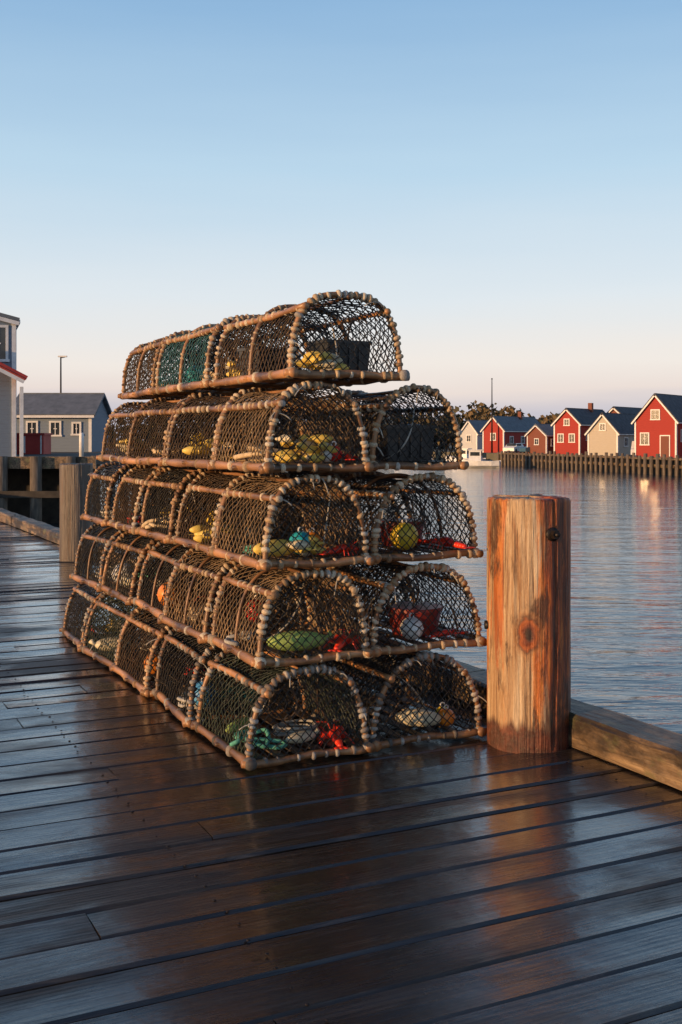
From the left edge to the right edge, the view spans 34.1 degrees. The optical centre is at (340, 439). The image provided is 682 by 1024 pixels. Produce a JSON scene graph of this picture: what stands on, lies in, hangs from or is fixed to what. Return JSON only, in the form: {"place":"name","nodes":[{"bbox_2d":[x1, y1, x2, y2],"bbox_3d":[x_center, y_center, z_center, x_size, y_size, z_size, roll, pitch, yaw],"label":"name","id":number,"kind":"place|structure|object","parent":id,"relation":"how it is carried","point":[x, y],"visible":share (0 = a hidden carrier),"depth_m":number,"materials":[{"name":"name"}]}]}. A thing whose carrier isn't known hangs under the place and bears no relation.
{"place":"outdoors","nodes":[
{"label":"outdoors","id":0,"kind":"place"},
{"bbox_2d":[109,444,520,460],"bbox_3d":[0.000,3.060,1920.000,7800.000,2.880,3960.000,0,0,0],"label":"ground","id":1,"kind":"structure","parent":0,"point":[490,456],"depth_m":146.80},
{"bbox_2d":[109,400,559,448],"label":"distant trees","id":2,"kind":"object","parent":1,"relation":"on","point":[483,412],"visible":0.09,"depth_m":193.62,"materials":[{"name":"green plant"}]},
{"bbox_2d":[461,423,482,451],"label":"walls","id":3,"kind":"structure","parent":1,"relation":"on","point":[468,429],"depth_m":151.96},
{"bbox_2d":[461,420,487,433],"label":"roof","id":4,"kind":"structure","parent":3,"relation":"on","point":[478,425],"depth_m":152.40,"materials":[{"name":"blue"}]},
{"bbox_2d":[491,378,492,452],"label":"flagpole","id":5,"kind":"object","parent":1,"relation":"on","point":[491,421],"visible":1,"depth_m":138.94,"materials":[{"name":"metal"}]},
{"bbox_2d":[483,420,526,452],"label":"walls","id":6,"kind":"structure","parent":1,"relation":"on","point":[498,442],"depth_m":140.28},
{"bbox_2d":[480,418,527,452],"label":"trim","id":7,"kind":"structure","parent":6,"relation":"attached to","point":[503,433],"depth_m":139.94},
{"bbox_2d":[480,412,539,431],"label":"roof","id":8,"kind":"structure","parent":6,"relation":"on","point":[513,423],"depth_m":142.95,"materials":[{"name":"blue"}]},
{"bbox_2d":[503,443,523,452],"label":"parked car","id":9,"kind":"object","parent":1,"relation":"on","point":[512,447],"visible":0.69,"depth_m":134.63,"materials":[{"name":"white paint"}]},
{"bbox_2d":[527,427,553,453],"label":"walls","id":10,"kind":"structure","parent":1,"relation":"on","point":[532,434],"depth_m":126.74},
{"bbox_2d":[524,424,553,435],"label":"roof","id":11,"kind":"structure","parent":10,"relation":"on","point":[546,429],"depth_m":126.63,"materials":[{"name":"blue"}]},
{"bbox_2d":[554,411,589,454],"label":"walls","id":12,"kind":"structure","parent":1,"relation":"on","point":[566,446],"depth_m":119.02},
{"bbox_2d":[551,410,590,454],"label":"trim","id":13,"kind":"structure","parent":12,"relation":"attached to","point":[580,425],"depth_m":118.26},
{"bbox_2d":[557,419,587,442],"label":"windows","id":14,"kind":"structure","parent":12,"relation":"attached to","point":[560,438],"depth_m":119.06,"materials":[{"name":"white glass"}]},
{"bbox_2d":[550,403,604,424],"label":"roof","id":15,"kind":"structure","parent":12,"relation":"on","point":[588,416],"depth_m":120.64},
{"bbox_2d":[589,416,633,455],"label":"walls","id":16,"kind":"structure","parent":1,"relation":"on","point":[601,442],"depth_m":112.08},
{"bbox_2d":[584,415,633,455],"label":"trim","id":17,"kind":"structure","parent":16,"relation":"attached to","point":[617,442],"depth_m":111.33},
{"bbox_2d":[584,413,635,433],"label":"roof","id":18,"kind":"structure","parent":16,"relation":"on","point":[620,423],"depth_m":113.26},
{"bbox_2d":[599,423,627,446],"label":"windows","id":19,"kind":"structure","parent":16,"relation":"attached to","point":[602,426],"depth_m":112.12,"materials":[{"name":"white glass"}]},
{"bbox_2d":[635,397,681,457],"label":"walls","id":20,"kind":"structure","parent":1,"relation":"on","point":[663,425],"depth_m":100.99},
{"bbox_2d":[631,393,681,422],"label":"roof","id":21,"kind":"structure","parent":20,"relation":"on","point":[672,404],"depth_m":101.66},
{"bbox_2d":[631,395,681,455],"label":"trim","id":22,"kind":"structure","parent":20,"relation":"attached to","point":[634,422],"depth_m":100.75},
{"bbox_2d":[639,409,681,444],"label":"windows","id":23,"kind":"structure","parent":20,"relation":"attached to","point":[654,415],"depth_m":101.21,"materials":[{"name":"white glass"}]},
{"bbox_2d":[660,435,669,456],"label":"door","id":24,"kind":"structure","parent":20,"relation":"attached to","point":[664,444],"depth_m":100.36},
{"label":"walls","id":25,"kind":"object","parent":1,"relation":"on","visible":0},
{"bbox_2d":[607,406,641,414],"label":"roof","id":26,"kind":"structure","parent":25,"relation":"on","point":[628,410],"depth_m":125.80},
{"bbox_2d":[0,0,681,439],"label":"sky","id":27,"kind":"structure","parent":0,"point":[503,177],"materials":[{"name":"blue"}]},
{"bbox_2d":[47,464,681,733],"bbox_3d":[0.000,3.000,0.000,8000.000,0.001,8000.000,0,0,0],"label":"harbour water","id":28,"kind":"structure","parent":0,"point":[626,593],"depth_m":24.36,"materials":[{"name":"blue liquid"}]},
{"bbox_2d":[0,450,187,527],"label":"harbour wharf","id":29,"kind":"structure","parent":28,"relation":"in","point":[29,485],"depth_m":36.87,"materials":[{"name":"wood"}]},
{"bbox_2d":[0,321,11,456],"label":"walls","id":30,"kind":"structure","parent":29,"relation":"on","point":[5,415],"depth_m":38.65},
{"bbox_2d":[0,325,9,361],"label":"windows","id":31,"kind":"structure","parent":30,"relation":"attached to","point":[3,343],"depth_m":38.59,"materials":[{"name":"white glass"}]},
{"bbox_2d":[0,317,19,456],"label":"trim","id":32,"kind":"structure","parent":30,"relation":"attached to","point":[15,324],"depth_m":38.70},
{"bbox_2d":[0,362,27,456],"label":"porch roof","id":33,"kind":"structure","parent":29,"relation":"on","point":[13,373],"depth_m":37.64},
{"bbox_2d":[17,433,52,453],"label":"red storage bin","id":34,"kind":"object","parent":29,"relation":"on","point":[36,443],"visible":0.56,"depth_m":45.90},
{"bbox_2d":[17,393,111,451],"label":"grey cottage","id":35,"kind":"structure","parent":29,"relation":"on","point":[65,419],"depth_m":55.00,"materials":[{"name":"wood"}]},
{"bbox_2d":[26,421,80,436],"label":"windows","id":36,"kind":"structure","parent":35,"relation":"in","point":[31,426],"depth_m":54.96,"materials":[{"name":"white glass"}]},
{"bbox_2d":[79,433,83,456],"bbox_3d":[-9.000,0.175,38.500,0.152,0.850,0.160,0,0,0],"label":"white bollard","id":37,"kind":"object","parent":29,"relation":"on","point":[81,444],"visible":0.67,"depth_m":38.44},
{"bbox_2d":[0,521,681,1023],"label":"wooden pier","id":38,"kind":"structure","parent":28,"relation":"in","point":[160,863],"depth_m":3.88,"materials":[{"name":"brown wood"}]},
{"bbox_2d":[59,463,92,560],"bbox_3d":[-3.317,1.344,13.910,0.415,2.112,0.414,0,0,0],"label":"mooring post","id":39,"kind":"object","parent":38,"relation":"on","point":[74,479],"visible":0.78,"depth_m":13.72,"materials":[{"name":"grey wood"}]},
{"bbox_2d":[59,583,158,647],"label":"lobster trap","id":40,"kind":"object","parent":38,"relation":"on","point":[74,633],"visible":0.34,"depth_m":8.27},
{"bbox_2d":[77,588,201,669],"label":"lobster trap","id":41,"kind":"object","parent":38,"relation":"on","point":[102,656],"visible":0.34,"depth_m":7.57,"materials":[{"name":"brown wood"}]},
{"bbox_2d":[89,637,132,651],"bbox_3d":[-1.571,1.397,7.590,0.303,0.098,0.108,0,0,-11],"label":"bait bag","id":42,"kind":"object","parent":41,"relation":"on","point":[96,644],"visible":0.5,"depth_m":7.55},
{"bbox_2d":[69,524,169,589],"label":"lobster trap","id":43,"kind":"object","parent":41,"relation":"on","point":[90,580],"visible":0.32,"depth_m":7.99,"materials":[{"name":"brown wood"}]},
{"bbox_2d":[80,461,178,526],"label":"lobster trap","id":44,"kind":"object","parent":43,"relation":"on","point":[95,516],"visible":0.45,"depth_m":7.97,"materials":[{"name":"brown wood"}]},
{"bbox_2d":[96,397,202,462],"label":"lobster trap","id":45,"kind":"object","parent":44,"relation":"on","point":[128,414],"visible":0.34,"depth_m":7.63,"materials":[{"name":"brown wood"}]},
{"bbox_2d":[118,330,232,399],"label":"lobster trap","id":46,"kind":"object","parent":45,"relation":"on","point":[137,392],"visible":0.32,"depth_m":7.49,"materials":[{"name":"brown wood"}]},
{"bbox_2d":[96,531,213,605],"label":"lobster trap","id":47,"kind":"object","parent":41,"relation":"on","point":[117,591],"visible":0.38,"depth_m":7.32,"materials":[{"name":"brown wood"}]},
{"bbox_2d":[111,563,134,585],"bbox_3d":[-1.482,0.905,7.570,0.168,0.182,0.168,0,0,-26],"label":"net float","id":48,"kind":"object","parent":47,"relation":"in","point":[124,567],"visible":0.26,"depth_m":7.51,"materials":[{"name":"white plastic"}]},
{"bbox_2d":[107,464,215,534],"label":"lobster trap","id":49,"kind":"object","parent":47,"relation":"on","point":[128,525],"visible":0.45,"depth_m":7.35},
{"bbox_2d":[110,604,245,697],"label":"lobster trap","id":50,"kind":"object","parent":38,"relation":"on","point":[129,673],"visible":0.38,"depth_m":6.82,"materials":[{"name":"wood"}]},
{"bbox_2d":[131,541,251,617],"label":"lobster trap","id":51,"kind":"object","parent":50,"relation":"on","point":[153,605],"visible":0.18,"depth_m":6.75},
{"bbox_2d":[157,582,184,606],"bbox_3d":[-1.012,0.904,6.592,0.166,0.183,0.166,0,0,38],"label":"net float","id":52,"kind":"object","parent":51,"relation":"on","point":[160,593],"visible":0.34,"depth_m":6.54,"materials":[{"name":"orange plastic"}]},
{"bbox_2d":[135,467,256,543],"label":"lobster trap","id":53,"kind":"object","parent":51,"relation":"on","point":[164,534],"visible":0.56,"depth_m":6.67,"materials":[{"name":"brown wood"}]},
{"bbox_2d":[142,517,181,528],"bbox_3d":[-1.080,0.510,6.816,0.278,0.079,0.225,0,0,-2],"label":"rope tangle","id":54,"kind":"object","parent":53,"relation":"on","point":[148,524],"visible":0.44,"depth_m":6.74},
{"bbox_2d":[121,393,244,466],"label":"lobster trap","id":55,"kind":"object","parent":53,"relation":"on","point":[157,413],"visible":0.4,"depth_m":6.82,"materials":[{"name":"brown wood"}]},
{"bbox_2d":[149,314,301,394],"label":"lobster trap","id":56,"kind":"object","parent":55,"relation":"on","point":[210,334],"visible":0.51,"depth_m":6.60,"materials":[{"name":"brown wood"}]},
{"bbox_2d":[150,618,299,727],"bbox_3d":[-0.653,1.271,6.227,0.678,0.449,0.822,0,0,-23],"label":"lobster trap","id":57,"kind":"object","parent":38,"relation":"on","point":[161,693],"visible":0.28,"depth_m":6.08,"materials":[{"name":"brown wood"}]},
{"bbox_2d":[177,692,222,708],"bbox_3d":[-0.762,1.407,6.009,0.249,0.078,0.207,0,0,1],"label":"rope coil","id":58,"kind":"object","parent":57,"relation":"on","point":[182,700],"visible":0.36,"depth_m":5.95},
{"bbox_2d":[194,677,217,705],"bbox_3d":[-0.737,1.360,5.964,0.158,0.172,0.158,0,0,-26],"label":"net float","id":59,"kind":"object","parent":57,"relation":"on","point":[198,686],"visible":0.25,"depth_m":5.91,"materials":[{"name":"blue plastic"}]},
{"bbox_2d":[157,547,311,643],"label":"lobster trap","id":60,"kind":"object","parent":57,"relation":"on","point":[180,623],"visible":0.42,"depth_m":6.02,"materials":[{"name":"brown wood"}]},
{"bbox_2d":[183,606,226,621],"bbox_3d":[-0.754,0.954,6.139,0.243,0.079,0.269,0,0,-23],"label":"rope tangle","id":61,"kind":"object","parent":60,"relation":"on","point":[202,617],"visible":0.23,"depth_m":6.06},
{"bbox_2d":[170,469,303,552],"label":"lobster trap","id":62,"kind":"object","parent":60,"relation":"on","point":[226,476],"visible":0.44,"depth_m":6.10,"materials":[{"name":"brown wood"}]},
{"bbox_2d":[189,524,239,542],"bbox_3d":[-0.730,0.496,6.024,0.286,0.117,0.280,0,0,41],"label":"bait fish pile","id":63,"kind":"object","parent":62,"relation":"in","point":[197,534],"visible":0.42,"depth_m":5.95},
{"bbox_2d":[159,387,301,468],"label":"lobster trap","id":64,"kind":"object","parent":62,"relation":"on","point":[206,407],"visible":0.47,"depth_m":6.13,"materials":[{"name":"brown wood"}]},
{"bbox_2d":[182,438,240,459],"bbox_3d":[-0.684,0.049,6.066,0.309,0.123,0.412,0,0,-36],"label":"bait fish pile","id":65,"kind":"object","parent":64,"relation":"in","point":[187,450],"visible":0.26,"depth_m":6.03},
{"bbox_2d":[211,604,338,672],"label":"lobster trap","id":66,"kind":"object","parent":38,"relation":"on","point":[294,654],"visible":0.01,"depth_m":7.11,"materials":[{"name":"brown wood"}]},
{"bbox_2d":[226,554,349,604],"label":"lobster trap","id":67,"kind":"object","parent":66,"relation":"on","point":[291,591],"depth_m":6.99,"materials":[{"name":"brown wood"}]},
{"bbox_2d":[225,471,354,533],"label":"lobster trap","id":68,"kind":"object","parent":67,"relation":"on","point":[293,502],"visible":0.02,"depth_m":6.99,"materials":[{"name":"brown wood"}]},
{"bbox_2d":[190,642,375,770],"bbox_3d":[-0.308,1.273,5.488,0.687,0.445,0.815,0,0,-26],"label":"lobster trap","id":69,"kind":"object","parent":38,"relation":"on","point":[248,760],"visible":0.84,"depth_m":5.27,"materials":[{"name":"wood"}]},
{"bbox_2d":[225,717,249,733],"bbox_3d":[-0.490,1.414,5.513,0.070,0.064,0.270,0,0,29],"label":"bait bag","id":70,"kind":"object","parent":69,"relation":"on","point":[246,720],"visible":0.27,"depth_m":5.44,"materials":[{"name":"green"}]},
{"bbox_2d":[230,727,287,749],"bbox_3d":[-0.413,1.405,5.227,0.216,0.079,0.282,0,0,-43],"label":"rope tangle","id":71,"kind":"object","parent":69,"relation":"on","point":[258,742],"visible":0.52,"depth_m":5.19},
{"bbox_2d":[205,559,375,669],"bbox_3d":[-0.267,0.827,5.483,0.628,0.440,0.788,0,0,-25],"label":"lobster trap","id":72,"kind":"object","parent":69,"relation":"on","point":[256,657],"visible":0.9,"depth_m":5.29,"materials":[{"name":"brown wood"}]},
{"bbox_2d":[224,631,257,645],"bbox_3d":[-0.488,0.962,5.414,0.146,0.055,0.215,0,0,15],"label":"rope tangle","id":73,"kind":"object","parent":72,"relation":"on","point":[228,639],"visible":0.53,"depth_m":5.37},
{"bbox_2d":[207,471,375,570],"bbox_3d":[-0.258,0.380,5.474,0.607,0.439,0.727,0,0,-27],"label":"lobster trap","id":74,"kind":"object","parent":72,"relation":"on","point":[264,562],"visible":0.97,"depth_m":5.29,"materials":[{"name":"brown wood"}]},
{"bbox_2d":[253,539,293,556],"bbox_3d":[-0.290,0.510,5.234,0.292,0.081,0.090,0,0,-38],"label":"bait bag","id":75,"kind":"object","parent":74,"relation":"on","point":[277,545],"visible":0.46,"depth_m":5.18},
{"bbox_2d":[207,381,375,473],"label":"lobster trap","id":76,"kind":"object","parent":74,"relation":"on","point":[288,396],"visible":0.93,"depth_m":5.28,"materials":[{"name":"brown wood"}]},
{"bbox_2d":[233,446,280,461],"bbox_3d":[-0.380,0.067,5.343,0.277,0.077,0.174,0,0,-1],"label":"rope tangle","id":77,"kind":"object","parent":76,"relation":"on","point":[241,456],"visible":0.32,"depth_m":5.33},
{"bbox_2d":[273,434,337,462],"bbox_3d":[-0.189,0.041,5.276,0.339,0.138,0.297,0,0,-26],"label":"bait fish pile","id":78,"kind":"object","parent":76,"relation":"in","point":[304,447],"visible":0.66,"depth_m":5.25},
{"bbox_2d":[209,290,409,387],"bbox_3d":[-0.204,-0.496,5.752,0.652,0.426,1.209,0,0,-25],"label":"lobster trap","id":79,"kind":"object","parent":76,"relation":"on","point":[293,316],"visible":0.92,"depth_m":5.43,"materials":[{"name":"brown wood"}]},
{"bbox_2d":[225,360,239,376],"bbox_3d":[-0.519,-0.379,5.991,0.230,0.102,0.242,0,0,16],"label":"bait fish pile","id":80,"kind":"object","parent":79,"relation":"in","point":[227,367],"visible":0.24,"depth_m":5.95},
{"bbox_2d":[237,347,287,374],"bbox_3d":[-0.399,-0.404,5.819,0.235,0.144,0.171,0,0,-43],"label":"bait tub","id":81,"kind":"object","parent":79,"relation":"on","point":[240,350],"visible":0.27,"depth_m":5.76,"materials":[{"name":"black plastic"}]},
{"bbox_2d":[296,351,348,370],"bbox_3d":[-0.102,-0.379,5.415,0.252,0.102,0.264,0,0,27],"label":"bait fish pile","id":82,"kind":"object","parent":79,"relation":"in","point":[312,358],"visible":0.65,"depth_m":5.37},
{"bbox_2d":[307,339,372,370],"bbox_3d":[-0.006,-0.415,5.633,0.271,0.166,0.197,0,0,-32],"label":"bait tub","id":83,"kind":"object","parent":79,"relation":"on","point":[352,346],"visible":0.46,"depth_m":5.57,"materials":[{"name":"black plastic"}]},
{"bbox_2d":[289,527,311,554],"bbox_3d":[-0.192,0.481,5.285,0.124,0.138,0.124,0,0,-26],"label":"net float","id":84,"kind":"object","parent":74,"relation":"in","point":[303,534],"visible":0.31,"depth_m":5.25,"materials":[{"name":"teal plastic"}]},
{"bbox_2d":[286,535,327,556],"bbox_3d":[-0.190,0.503,5.261,0.238,0.102,0.203,0,0,16],"label":"bait fish pile","id":85,"kind":"object","parent":74,"relation":"in","point":[296,544],"visible":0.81,"depth_m":5.20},
{"bbox_2d":[315,540,370,555],"bbox_3d":[0.005,0.518,5.315,0.147,0.059,0.334,0,0,41],"label":"lobster","id":86,"kind":"object","parent":74,"relation":"on","point":[340,550],"visible":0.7,"depth_m":5.28,"materials":[{"name":"red plastic"}]},
{"bbox_2d":[266,630,332,650],"bbox_3d":[-0.192,0.950,5.249,0.334,0.094,0.104,0,0,-20],"label":"bait bag","id":87,"kind":"object","parent":72,"relation":"in","point":[292,640],"visible":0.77,"depth_m":5.20,"materials":[{"name":"green"}]},
{"bbox_2d":[323,629,360,651],"bbox_3d":[0.009,0.960,5.328,0.165,0.067,0.376,0,0,12],"label":"lobster","id":88,"kind":"object","parent":72,"relation":"on","point":[339,645],"visible":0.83,"depth_m":5.29,"materials":[{"name":"red plastic"}]},
{"bbox_2d":[272,719,317,736],"bbox_3d":[-0.223,1.417,5.459,0.235,0.055,0.194,0,0,-26],"label":"rope coil","id":89,"kind":"object","parent":69,"relation":"on","point":[296,727],"visible":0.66,"depth_m":5.42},
{"bbox_2d":[285,727,320,743],"bbox_3d":[-0.180,1.418,5.309,0.209,0.057,0.062,0,0,-38],"label":"bait bag","id":90,"kind":"object","parent":69,"relation":"on","point":[296,737],"visible":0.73,"depth_m":5.28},
{"bbox_2d":[315,720,353,748],"bbox_3d":[-0.030,1.410,5.319,0.165,0.067,0.376,0,0,-11],"label":"lobster","id":91,"kind":"object","parent":69,"relation":"in","point":[338,741],"visible":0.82,"depth_m":5.29,"materials":[{"name":"red"}]},
{"bbox_2d":[261,621,403,706],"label":"lobster trap","id":92,"kind":"object","parent":38,"relation":"on","point":[342,666],"visible":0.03,"depth_m":6.32,"materials":[{"name":"brown wood"}]},
{"bbox_2d":[269,554,409,625],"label":"lobster trap","id":93,"kind":"object","parent":92,"relation":"on","point":[329,568],"visible":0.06,"depth_m":6.26,"materials":[{"name":"brown wood"}]},
{"bbox_2d":[268,471,400,546],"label":"lobster trap","id":94,"kind":"object","parent":93,"relation":"on","point":[338,475],"visible":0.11,"depth_m":6.28,"materials":[{"name":"brown wood"}]},
{"bbox_2d":[260,389,386,459],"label":"lobster trap","id":95,"kind":"object","parent":94,"relation":"on","point":[328,421],"visible":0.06,"depth_m":6.29,"materials":[{"name":"fabric"}]},
{"bbox_2d":[0,508,681,790],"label":"wooden curb","id":96,"kind":"structure","parent":38,"relation":"on","point":[638,746],"depth_m":5.22,"materials":[{"name":"wood"}]},
{"bbox_2d":[308,630,486,751],"bbox_3d":[0.274,1.270,5.804,0.681,0.450,0.820,0,0,-26],"label":"lobster trap","id":97,"kind":"object","parent":38,"relation":"on","point":[381,701],"visible":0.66,"depth_m":5.57,"materials":[{"name":"brown wood"}]},
{"bbox_2d":[314,561,486,656],"bbox_3d":[0.297,0.825,5.782,0.688,0.444,0.752,0,0,-25],"label":"lobster trap","id":98,"kind":"object","parent":97,"relation":"on","point":[475,638],"visible":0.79,"depth_m":5.56,"materials":[{"name":"brown wood"}]},
{"bbox_2d":[313,471,483,563],"bbox_3d":[0.282,0.380,5.767,0.652,0.438,0.750,0,0,-26],"label":"lobster trap","id":99,"kind":"object","parent":98,"relation":"on","point":[399,482],"visible":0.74,"depth_m":5.56,"materials":[{"name":"brown wood"}]},
{"bbox_2d":[316,383,468,471],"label":"lobster trap","id":100,"kind":"object","parent":99,"relation":"on","point":[379,405],"visible":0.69,"depth_m":5.51,"materials":[{"name":"wood"}]},
{"bbox_2d":[366,425,436,460],"bbox_3d":[0.307,0.016,5.653,0.294,0.180,0.214,0,0,-26],"label":"bait tub","id":101,"kind":"object","parent":100,"relation":"on","point":[393,433],"visible":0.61,"depth_m":5.56,"materials":[{"name":"black plastic"}]},
{"bbox_2d":[380,508,425,545],"bbox_3d":[0.317,0.455,5.814,0.254,0.190,0.254,0,0,-26],"label":"bait bucket","id":102,"kind":"object","parent":99,"relation":"on","point":[389,530],"visible":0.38,"depth_m":5.75,"materials":[{"name":"red plastic"}]},
{"bbox_2d":[390,518,418,549],"bbox_3d":[0.315,0.469,5.523,0.148,0.162,0.148,0,0,-26],"label":"net float","id":103,"kind":"object","parent":99,"relation":"on","point":[406,538],"visible":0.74,"depth_m":5.47,"materials":[{"name":"yellow plastic"}]},
{"bbox_2d":[417,532,474,548],"bbox_3d":[0.531,0.513,5.628,0.171,0.069,0.390,0,0,-34],"label":"lobster","id":104,"kind":"object","parent":99,"relation":"on","point":[457,544],"visible":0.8,"depth_m":5.60,"materials":[{"name":"red plastic"}]},
{"bbox_2d":[399,613,423,639],"bbox_3d":[0.351,0.927,5.519,0.124,0.138,0.124,0,0,-26],"label":"net float","id":105,"kind":"object","parent":98,"relation":"on","point":[413,620],"visible":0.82,"depth_m":5.48,"materials":[{"name":"white plastic"}]},
{"bbox_2d":[386,591,442,635],"bbox_3d":[0.379,0.891,5.733,0.297,0.210,0.297,0,0,-26],"label":"bait bucket","id":106,"kind":"object","parent":98,"relation":"in","point":[423,618],"visible":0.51,"depth_m":5.65,"materials":[{"name":"red plastic"}]},
{"bbox_2d":[426,626,467,637],"bbox_3d":[0.530,0.972,5.606,0.251,0.045,0.110,0,0,-38],"label":"lobster","id":107,"kind":"object","parent":98,"relation":"on","point":[445,631],"visible":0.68,"depth_m":5.59,"materials":[{"name":"red plastic"}]},
{"bbox_2d":[395,709,445,726],"bbox_3d":[0.406,1.403,5.596,0.273,0.087,0.096,0,0,8],"label":"bait bag","id":108,"kind":"object","parent":97,"relation":"on","point":[414,720],"visible":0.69,"depth_m":5.57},
{"bbox_2d":[439,704,455,725],"bbox_3d":[0.530,1.390,5.607,0.098,0.112,0.098,0,0,-26],"label":"net float","id":109,"kind":"object","parent":97,"relation":"on","point":[447,715],"visible":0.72,"depth_m":5.58,"materials":[{"name":"orange plastic"}]},
{"bbox_2d":[484,494,570,753],"bbox_3d":[0.935,1.336,5.530,0.416,2.127,0.416,0,0,26],"label":"mooring post","id":110,"kind":"object","parent":38,"relation":"on","point":[527,624],"visible":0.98,"depth_m":5.35,"materials":[{"name":"orange wood"}]},
{"bbox_2d":[445,448,485,460],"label":"fishing boat","id":111,"kind":"object","parent":28,"relation":"on","point":[465,454],"visible":0.27,"depth_m":134.65,"materials":[{"name":"white paint"}]},
{"bbox_2d":[454,450,500,467],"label":"fishing boat","id":112,"kind":"object","parent":28,"relation":"on","point":[474,460],"visible":0.75,"depth_m":117.99,"materials":[{"name":"white paint"}]},
{"bbox_2d":[497,451,681,475],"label":"quay wall","id":113,"kind":"structure","parent":28,"relation":"in","point":[656,465],"depth_m":106.01,"materials":[{"name":"wood"}]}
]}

